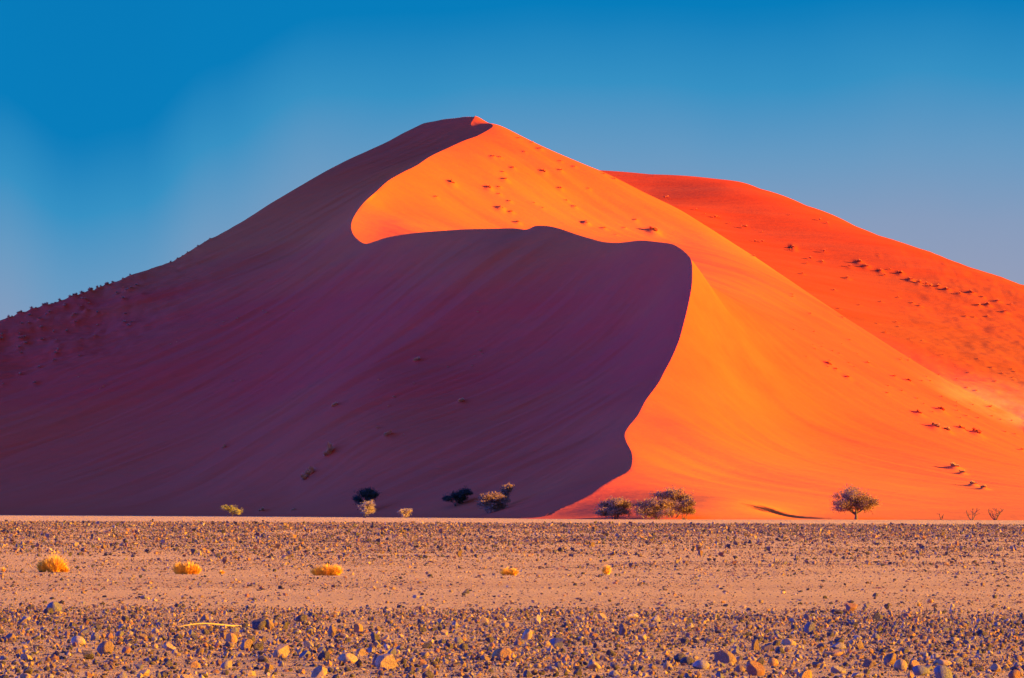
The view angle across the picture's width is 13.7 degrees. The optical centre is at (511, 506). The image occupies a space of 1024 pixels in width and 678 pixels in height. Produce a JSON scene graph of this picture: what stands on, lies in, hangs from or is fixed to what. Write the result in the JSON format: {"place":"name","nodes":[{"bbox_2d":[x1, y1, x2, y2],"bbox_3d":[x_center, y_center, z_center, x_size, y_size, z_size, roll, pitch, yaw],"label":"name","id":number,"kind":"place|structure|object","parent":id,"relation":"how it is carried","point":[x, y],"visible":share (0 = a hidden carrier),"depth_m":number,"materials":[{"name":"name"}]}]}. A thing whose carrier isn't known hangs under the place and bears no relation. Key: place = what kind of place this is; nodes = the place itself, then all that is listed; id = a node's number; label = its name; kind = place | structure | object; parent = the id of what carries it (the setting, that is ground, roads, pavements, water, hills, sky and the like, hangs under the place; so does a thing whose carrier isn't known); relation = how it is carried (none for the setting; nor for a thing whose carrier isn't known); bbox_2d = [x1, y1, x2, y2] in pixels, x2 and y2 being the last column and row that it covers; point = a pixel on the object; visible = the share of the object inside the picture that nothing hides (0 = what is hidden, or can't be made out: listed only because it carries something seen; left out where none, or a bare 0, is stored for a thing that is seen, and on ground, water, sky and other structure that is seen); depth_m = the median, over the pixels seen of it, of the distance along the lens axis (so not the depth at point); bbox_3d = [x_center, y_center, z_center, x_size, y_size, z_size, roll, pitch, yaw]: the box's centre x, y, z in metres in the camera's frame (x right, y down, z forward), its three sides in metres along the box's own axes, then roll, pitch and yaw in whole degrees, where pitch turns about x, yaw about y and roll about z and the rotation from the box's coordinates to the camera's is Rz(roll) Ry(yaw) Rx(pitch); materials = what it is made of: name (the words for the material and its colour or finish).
{"place":"outdoors","nodes":[
{"label":"outdoors","id":0,"kind":"place"},
{"bbox_2d":[0,116,1023,519],"bbox_3d":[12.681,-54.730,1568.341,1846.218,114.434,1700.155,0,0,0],"label":"sand dune","id":1,"kind":"structure","parent":0,"point":[634,360],"depth_m":987.11,"materials":[{"name":"sand"}]},
{"bbox_2d":[299,465,314,479],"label":"grass clump","id":2,"kind":"object","parent":1,"relation":"on","point":[303,476],"visible":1,"depth_m":921.62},
{"bbox_2d":[322,442,333,455],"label":"grass clump","id":3,"kind":"object","parent":1,"relation":"on","point":[330,448],"visible":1,"depth_m":926.86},
{"bbox_2d":[352,487,379,509],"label":"acacia tree","id":4,"kind":"object","parent":1,"relation":"on","point":[368,494],"visible":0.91,"depth_m":871.42,"materials":[{"name":"green plant"}]},
{"bbox_2d":[442,486,473,505],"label":"acacia tree","id":5,"kind":"object","parent":1,"relation":"on","point":[459,496],"visible":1,"depth_m":851.74,"materials":[{"name":"green plant"}]},
{"bbox_2d":[474,491,509,512],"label":"acacia tree","id":6,"kind":"object","parent":1,"relation":"on","point":[490,504],"visible":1,"depth_m":828.30,"materials":[{"name":"green plant"}]},
{"bbox_2d":[497,483,515,503],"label":"acacia tree","id":7,"kind":"object","parent":1,"relation":"on","point":[506,489],"visible":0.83,"depth_m":837.61,"materials":[{"name":"green plant"}]},
{"bbox_2d":[594,496,634,518],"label":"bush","id":8,"kind":"object","parent":1,"relation":"on","point":[619,506],"visible":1,"depth_m":763.07,"materials":[{"name":"green plant"}]},
{"bbox_2d":[632,497,680,518],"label":"acacia tree","id":9,"kind":"object","parent":1,"relation":"on","point":[651,507],"visible":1,"depth_m":761.10,"materials":[{"name":"green plant"}]},
{"bbox_2d":[0,515,1023,677],"bbox_3d":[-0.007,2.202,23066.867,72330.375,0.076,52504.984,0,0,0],"label":"desert plain","id":10,"kind":"structure","parent":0,"point":[774,591],"depth_m":115.83,"materials":[{"name":"soil"}]},
{"bbox_2d":[5,633,15,640],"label":"stone","id":11,"kind":"object","parent":10,"relation":"on","point":[10,636],"visible":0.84,"depth_m":68.80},
{"bbox_2d":[20,673,30,677],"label":"stone","id":12,"kind":"object","parent":10,"relation":"on","point":[24,675],"visible":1,"depth_m":53.57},
{"bbox_2d":[20,653,32,661],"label":"stone","id":13,"kind":"object","parent":10,"relation":"on","point":[27,657],"visible":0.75,"depth_m":60.16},
{"bbox_2d":[23,667,32,673],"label":"stone","id":14,"kind":"object","parent":10,"relation":"on","point":[28,670],"visible":0.82,"depth_m":55.82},
{"bbox_2d":[43,608,52,613],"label":"stone","id":15,"kind":"object","parent":10,"relation":"on","point":[47,610],"visible":0.86,"depth_m":86.11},
{"bbox_2d":[36,554,69,571],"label":"grass tuft","id":16,"kind":"object","parent":10,"relation":"on","point":[56,564],"visible":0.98,"depth_m":141.28,"materials":[{"name":"plant"}]},
{"bbox_2d":[47,601,61,611],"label":"stone","id":17,"kind":"object","parent":10,"relation":"on","point":[56,606],"visible":0.66,"depth_m":88.17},
{"bbox_2d":[71,636,85,645],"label":"stone","id":18,"kind":"object","parent":10,"relation":"on","point":[80,640],"visible":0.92,"depth_m":66.00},
{"bbox_2d":[82,650,93,658],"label":"stone","id":19,"kind":"object","parent":10,"relation":"on","point":[88,654],"visible":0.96,"depth_m":60.91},
{"bbox_2d":[91,632,99,640],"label":"stone","id":20,"kind":"object","parent":10,"relation":"on","point":[95,636],"visible":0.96,"depth_m":68.50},
{"bbox_2d":[97,641,113,653],"bbox_3d":[-6.011,2.102,63.092,0.246,0.246,0.171,0,0,2],"label":"stone","id":21,"kind":"object","parent":10,"relation":"on","point":[104,647],"visible":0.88,"depth_m":63.03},
{"bbox_2d":[117,671,126,677],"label":"stone","id":22,"kind":"object","parent":10,"relation":"on","point":[123,674],"visible":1,"depth_m":54.04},
{"bbox_2d":[122,646,130,652],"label":"stone","id":23,"kind":"object","parent":10,"relation":"on","point":[126,649],"visible":0.91,"depth_m":63.43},
{"bbox_2d":[135,663,143,668],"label":"stone","id":24,"kind":"object","parent":10,"relation":"on","point":[139,666],"visible":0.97,"depth_m":57.67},
{"bbox_2d":[140,669,149,675],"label":"stone","id":25,"kind":"object","parent":10,"relation":"on","point":[145,672],"visible":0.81,"depth_m":55.22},
{"bbox_2d":[161,660,172,666],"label":"stone","id":26,"kind":"object","parent":10,"relation":"on","point":[169,663],"visible":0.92,"depth_m":58.42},
{"bbox_2d":[163,642,173,650],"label":"stone","id":27,"kind":"object","parent":10,"relation":"on","point":[167,646],"visible":0.98,"depth_m":64.23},
{"bbox_2d":[170,561,202,573],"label":"grass tuft","id":28,"kind":"object","parent":10,"relation":"on","point":[187,568],"visible":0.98,"depth_m":137.80,"materials":[{"name":"plant"}]},
{"bbox_2d":[180,674,193,677],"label":"stone","id":29,"kind":"object","parent":10,"relation":"on","point":[185,676],"visible":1,"depth_m":53.64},
{"bbox_2d":[190,661,199,667],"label":"stone","id":30,"kind":"object","parent":10,"relation":"on","point":[194,664],"visible":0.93,"depth_m":58.20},
{"bbox_2d":[179,623,248,626],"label":"dead branch","id":31,"kind":"object","parent":10,"relation":"on","point":[212,624],"visible":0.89,"depth_m":76.42,"materials":[{"name":"brown wood"}]},
{"bbox_2d":[221,660,231,668],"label":"stone","id":32,"kind":"object","parent":10,"relation":"on","point":[226,664],"visible":0.94,"depth_m":57.87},
{"bbox_2d":[226,633,236,642],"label":"stone","id":33,"kind":"object","parent":10,"relation":"on","point":[231,637],"visible":0.81,"depth_m":67.47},
{"bbox_2d":[221,505,243,516],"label":"shrub","id":34,"kind":"object","parent":10,"relation":"on","point":[232,510],"visible":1,"depth_m":825.80,"materials":[{"name":"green plant"}]},
{"bbox_2d":[241,638,252,649],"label":"stone","id":35,"kind":"object","parent":10,"relation":"on","point":[247,643],"visible":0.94,"depth_m":64.71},
{"bbox_2d":[253,643,262,649],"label":"stone","id":36,"kind":"object","parent":10,"relation":"on","point":[259,646],"visible":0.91,"depth_m":64.73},
{"bbox_2d":[252,619,265,629],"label":"stone","id":37,"kind":"object","parent":10,"relation":"on","point":[258,624],"visible":0.82,"depth_m":74.83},
{"bbox_2d":[257,656,267,661],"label":"stone","id":38,"kind":"object","parent":10,"relation":"on","point":[261,658],"visible":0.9,"depth_m":60.06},
{"bbox_2d":[265,663,273,669],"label":"stone","id":39,"kind":"object","parent":10,"relation":"on","point":[268,666],"visible":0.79,"depth_m":57.62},
{"bbox_2d":[265,619,273,628],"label":"stone","id":40,"kind":"object","parent":10,"relation":"on","point":[269,623],"visible":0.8,"depth_m":74.88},
{"bbox_2d":[273,644,289,656],"bbox_3d":[-3.364,2.109,61.916,0.254,0.241,0.201,0,0,-27],"label":"stone","id":41,"kind":"object","parent":10,"relation":"on","point":[280,649],"visible":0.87,"depth_m":61.87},
{"bbox_2d":[296,614,306,621],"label":"stone","id":42,"kind":"object","parent":10,"relation":"on","point":[301,617],"visible":0.84,"depth_m":81.02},
{"bbox_2d":[299,650,310,657],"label":"stone","id":43,"kind":"object","parent":10,"relation":"on","point":[303,653],"visible":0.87,"depth_m":61.56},
{"bbox_2d":[303,641,312,646],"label":"stone","id":44,"kind":"object","parent":10,"relation":"on","point":[307,643],"visible":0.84,"depth_m":66.36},
{"bbox_2d":[311,666,326,677],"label":"stone","id":45,"kind":"object","parent":10,"relation":"on","point":[318,671],"visible":1,"depth_m":55.11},
{"bbox_2d":[318,651,330,660],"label":"stone","id":46,"kind":"object","parent":10,"relation":"on","point":[325,655],"visible":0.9,"depth_m":60.53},
{"bbox_2d":[310,563,342,575],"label":"grass tuft","id":47,"kind":"object","parent":10,"relation":"on","point":[329,570],"visible":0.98,"depth_m":137.01,"materials":[{"name":"plant"}]},
{"bbox_2d":[328,624,335,635],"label":"stone","id":48,"kind":"object","parent":10,"relation":"on","point":[332,630],"visible":0.92,"depth_m":71.59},
{"bbox_2d":[338,653,357,662],"bbox_3d":[-2.299,2.133,59.669,0.279,0.174,0.263,0,0,11],"label":"stone","id":49,"kind":"object","parent":10,"relation":"on","point":[345,657],"visible":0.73,"depth_m":59.58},
{"bbox_2d":[354,623,362,631],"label":"stone","id":50,"kind":"object","parent":10,"relation":"on","point":[358,627],"visible":0.86,"depth_m":74.05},
{"bbox_2d":[356,648,365,654],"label":"stone","id":51,"kind":"object","parent":10,"relation":"on","point":[360,651],"visible":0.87,"depth_m":63.03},
{"bbox_2d":[358,499,375,517],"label":"acacia tree","id":52,"kind":"object","parent":10,"relation":"on","point":[366,506],"visible":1,"depth_m":807.62,"materials":[{"name":"green plant"}]},
{"bbox_2d":[371,632,379,640],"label":"stone","id":53,"kind":"object","parent":10,"relation":"on","point":[374,636],"visible":0.69,"depth_m":68.96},
{"bbox_2d":[371,654,380,666],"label":"stone","id":54,"kind":"object","parent":10,"relation":"on","point":[374,659],"visible":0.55,"depth_m":58.08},
{"bbox_2d":[375,654,397,668],"bbox_3d":[-1.692,2.108,57.539,0.304,0.252,0.172,0,0,-18],"label":"stone","id":55,"kind":"object","parent":10,"relation":"on","point":[388,661],"visible":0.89,"depth_m":57.48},
{"bbox_2d":[387,648,395,654],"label":"stone","id":56,"kind":"object","parent":10,"relation":"on","point":[392,651],"visible":0.76,"depth_m":63.11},
{"bbox_2d":[397,508,411,517],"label":"shrub","id":57,"kind":"object","parent":10,"relation":"on","point":[404,511],"visible":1,"depth_m":805.63,"materials":[{"name":"beige plant"}]},
{"bbox_2d":[422,642,431,648],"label":"stone","id":58,"kind":"object","parent":10,"relation":"on","point":[426,645],"visible":0.99,"depth_m":66.14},
{"bbox_2d":[422,671,433,677],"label":"stone","id":59,"kind":"object","parent":10,"relation":"on","point":[429,674],"visible":1,"depth_m":54.76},
{"bbox_2d":[454,637,462,643],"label":"stone","id":60,"kind":"object","parent":10,"relation":"on","point":[458,640],"visible":0.95,"depth_m":68.66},
{"bbox_2d":[459,643,467,649],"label":"stone","id":61,"kind":"object","parent":10,"relation":"on","point":[463,646],"visible":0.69,"depth_m":65.18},
{"bbox_2d":[492,647,510,659],"bbox_3d":[-0.146,2.117,60.859,0.297,0.222,0.197,0,0,20],"label":"stone","id":62,"kind":"object","parent":10,"relation":"on","point":[504,652],"visible":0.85,"depth_m":60.78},
{"bbox_2d":[499,568,518,574],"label":"grass tuft","id":63,"kind":"object","parent":10,"relation":"on","point":[503,571],"visible":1,"depth_m":137.40,"materials":[{"name":"plant"}]},
{"bbox_2d":[0,519,1023,571],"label":"gravel","id":64,"kind":"structure","parent":10,"relation":"on","point":[200,528],"depth_m":286.88,"materials":[{"name":"gravel"}]},
{"bbox_2d":[522,629,531,639],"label":"stone","id":65,"kind":"object","parent":10,"relation":"on","point":[527,634],"visible":0.93,"depth_m":70.55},
{"bbox_2d":[523,669,532,676],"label":"stone","id":66,"kind":"object","parent":10,"relation":"on","point":[526,673],"visible":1,"depth_m":55.10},
{"bbox_2d":[549,666,557,671],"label":"stone","id":67,"kind":"object","parent":10,"relation":"on","point":[553,668],"visible":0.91,"depth_m":56.45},
{"bbox_2d":[550,638,562,647],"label":"stone","id":68,"kind":"object","parent":10,"relation":"on","point":[556,642],"visible":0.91,"depth_m":66.36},
{"bbox_2d":[588,661,600,668],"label":"stone","id":69,"kind":"object","parent":10,"relation":"on","point":[593,665],"visible":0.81,"depth_m":57.40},
{"bbox_2d":[601,565,611,573],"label":"grass tuft","id":70,"kind":"object","parent":10,"relation":"on","point":[606,569],"visible":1,"depth_m":139.82,"materials":[{"name":"plant"}]},
{"bbox_2d":[609,670,619,676],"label":"stone","id":71,"kind":"object","parent":10,"relation":"on","point":[613,673],"visible":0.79,"depth_m":55.10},
{"bbox_2d":[619,623,626,634],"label":"stone","id":72,"kind":"object","parent":10,"relation":"on","point":[622,629],"visible":0.9,"depth_m":73.08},
{"bbox_2d":[638,634,646,640],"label":"stone","id":73,"kind":"object","parent":10,"relation":"on","point":[642,637],"visible":0.97,"depth_m":70.30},
{"bbox_2d":[651,615,660,621],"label":"stone","id":74,"kind":"object","parent":10,"relation":"on","point":[656,618],"visible":0.87,"depth_m":82.45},
{"bbox_2d":[663,662,672,669],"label":"stone","id":75,"kind":"object","parent":10,"relation":"on","point":[666,665],"visible":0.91,"depth_m":57.48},
{"bbox_2d":[649,485,695,517],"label":"acacia tree","id":76,"kind":"object","parent":10,"relation":"on","point":[672,495],"visible":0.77,"depth_m":768.06,"materials":[{"name":"green plant"}]},
{"bbox_2d":[673,653,685,661],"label":"stone","id":77,"kind":"object","parent":10,"relation":"on","point":[678,657],"visible":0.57,"depth_m":60.00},
{"bbox_2d":[681,637,689,643],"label":"stone","id":78,"kind":"object","parent":10,"relation":"on","point":[684,640],"visible":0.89,"depth_m":68.73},
{"bbox_2d":[674,498,697,519],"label":"acacia tree","id":79,"kind":"object","parent":10,"relation":"on","point":[686,505],"visible":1,"depth_m":764.86,"materials":[{"name":"green plant"}]},
{"bbox_2d":[680,657,693,664],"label":"stone","id":80,"kind":"object","parent":10,"relation":"on","point":[688,660],"visible":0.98,"depth_m":59.05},
{"bbox_2d":[693,660,709,668],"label":"stone","id":81,"kind":"object","parent":10,"relation":"on","point":[701,664],"visible":0.98,"depth_m":57.82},
{"bbox_2d":[714,649,736,662],"bbox_3d":[2.999,2.118,59.827,0.300,0.248,0.206,0,0,19],"label":"stone","id":82,"kind":"object","parent":10,"relation":"on","point":[724,656],"visible":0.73,"depth_m":59.75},
{"bbox_2d":[735,665,744,672],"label":"stone","id":83,"kind":"object","parent":10,"relation":"on","point":[739,668],"visible":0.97,"depth_m":56.75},
{"bbox_2d":[751,639,758,649],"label":"stone","id":84,"kind":"object","parent":10,"relation":"on","point":[755,644],"visible":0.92,"depth_m":65.46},
{"bbox_2d":[746,660,764,675],"bbox_3d":[3.178,2.124,55.627,0.260,0.244,0.182,0,0,-20],"label":"stone","id":85,"kind":"object","parent":10,"relation":"on","point":[754,668],"visible":0.95,"depth_m":55.57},
{"bbox_2d":[761,643,772,650],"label":"stone","id":86,"kind":"object","parent":10,"relation":"on","point":[767,646],"visible":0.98,"depth_m":65.10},
{"bbox_2d":[768,658,778,665],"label":"stone","id":87,"kind":"object","parent":10,"relation":"on","point":[773,661],"visible":0.91,"depth_m":59.02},
{"bbox_2d":[775,647,782,653],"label":"stone","id":88,"kind":"object","parent":10,"relation":"on","point":[778,649],"visible":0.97,"depth_m":64.26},
{"bbox_2d":[782,638,796,644],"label":"stone","id":89,"kind":"object","parent":10,"relation":"on","point":[787,641],"visible":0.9,"depth_m":68.36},
{"bbox_2d":[798,669,811,677],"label":"stone","id":90,"kind":"object","parent":10,"relation":"on","point":[806,673],"visible":1,"depth_m":53.98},
{"bbox_2d":[804,622,814,632],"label":"stone","id":91,"kind":"object","parent":10,"relation":"on","point":[809,627],"visible":0.69,"depth_m":74.93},
{"bbox_2d":[812,662,820,667],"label":"stone","id":92,"kind":"object","parent":10,"relation":"on","point":[816,664],"visible":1,"depth_m":58.44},
{"bbox_2d":[823,651,842,655],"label":"stone","id":93,"kind":"object","parent":10,"relation":"on","point":[835,653],"visible":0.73,"depth_m":63.31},
{"bbox_2d":[831,609,842,613],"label":"stone","id":94,"kind":"object","parent":10,"relation":"on","point":[836,611],"visible":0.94,"depth_m":88.91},
{"bbox_2d":[830,642,845,648],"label":"stone","id":95,"kind":"object","parent":10,"relation":"on","point":[840,645],"visible":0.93,"depth_m":66.38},
{"bbox_2d":[831,666,845,672],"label":"stone","id":96,"kind":"object","parent":10,"relation":"on","point":[836,669],"visible":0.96,"depth_m":56.52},
{"bbox_2d":[845,603,856,612],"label":"stone","id":97,"kind":"object","parent":10,"relation":"on","point":[851,607],"visible":0.82,"depth_m":89.69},
{"bbox_2d":[830,483,881,518],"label":"acacia tree","id":98,"kind":"object","parent":10,"relation":"on","point":[856,502],"visible":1,"depth_m":788.03,"materials":[{"name":"green plant"}]},
{"bbox_2d":[852,672,862,676],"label":"stone","id":99,"kind":"object","parent":10,"relation":"on","point":[858,674],"visible":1,"depth_m":55.13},
{"bbox_2d":[855,640,863,649],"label":"stone","id":100,"kind":"object","parent":10,"relation":"on","point":[860,645],"visible":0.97,"depth_m":66.03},
{"bbox_2d":[864,657,875,667],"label":"stone","id":101,"kind":"object","parent":10,"relation":"on","point":[869,663],"visible":0.94,"depth_m":58.65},
{"bbox_2d":[872,612,881,620],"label":"stone","id":102,"kind":"object","parent":10,"relation":"on","point":[877,616],"visible":0.84,"depth_m":83.61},
{"bbox_2d":[884,653,895,664],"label":"stone","id":103,"kind":"object","parent":10,"relation":"on","point":[890,658],"visible":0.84,"depth_m":59.62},
{"bbox_2d":[894,659,907,670],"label":"stone","id":104,"kind":"object","parent":10,"relation":"on","point":[900,664],"visible":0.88,"depth_m":57.45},
{"bbox_2d":[908,660,919,670],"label":"stone","id":105,"kind":"object","parent":10,"relation":"on","point":[912,664],"visible":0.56,"depth_m":57.50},
{"bbox_2d":[912,665,929,675],"bbox_3d":[5.347,2.154,55.795,0.228,0.163,0.204,0,0,-1],"label":"stone","id":106,"kind":"object","parent":10,"relation":"on","point":[919,670],"visible":0.93,"depth_m":55.72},
{"bbox_2d":[934,659,951,665],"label":"stone","id":107,"kind":"object","parent":10,"relation":"on","point":[943,662],"visible":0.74,"depth_m":59.39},
{"bbox_2d":[934,665,952,677],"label":"stone","id":108,"kind":"object","parent":10,"relation":"on","point":[941,671],"visible":1,"depth_m":53.57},
{"bbox_2d":[976,629,985,635],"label":"stone","id":109,"kind":"object","parent":10,"relation":"on","point":[980,631],"visible":0.89,"depth_m":73.75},
{"bbox_2d":[990,663,1000,671],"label":"stone","id":110,"kind":"object","parent":10,"relation":"on","point":[995,667],"visible":0.97,"depth_m":56.97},
{"bbox_2d":[988,508,1003,519],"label":"dead shrub","id":111,"kind":"object","parent":10,"relation":"on","point":[997,515],"visible":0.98,"depth_m":788.97,"materials":[{"name":"plant"}]},
{"bbox_2d":[1008,670,1019,677],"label":"stone","id":112,"kind":"object","parent":10,"relation":"on","point":[1014,674],"visible":1,"depth_m":54.73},
{"bbox_2d":[1014,654,1022,661],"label":"stone","id":113,"kind":"object","parent":10,"relation":"on","point":[1018,657],"visible":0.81,"depth_m":61.04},
{"bbox_2d":[0,602,1023,677],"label":"gravel","id":114,"kind":"structure","parent":0,"point":[435,661],"depth_m":70.25,"materials":[{"name":"gravel"}]},
{"bbox_2d":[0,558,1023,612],"bbox_3d":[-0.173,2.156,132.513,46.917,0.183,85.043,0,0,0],"label":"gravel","id":115,"kind":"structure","parent":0,"point":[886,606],"depth_m":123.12,"materials":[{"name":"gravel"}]},
{"bbox_2d":[0,0,1023,319],"label":"sky","id":116,"kind":"structure","parent":0,"point":[135,134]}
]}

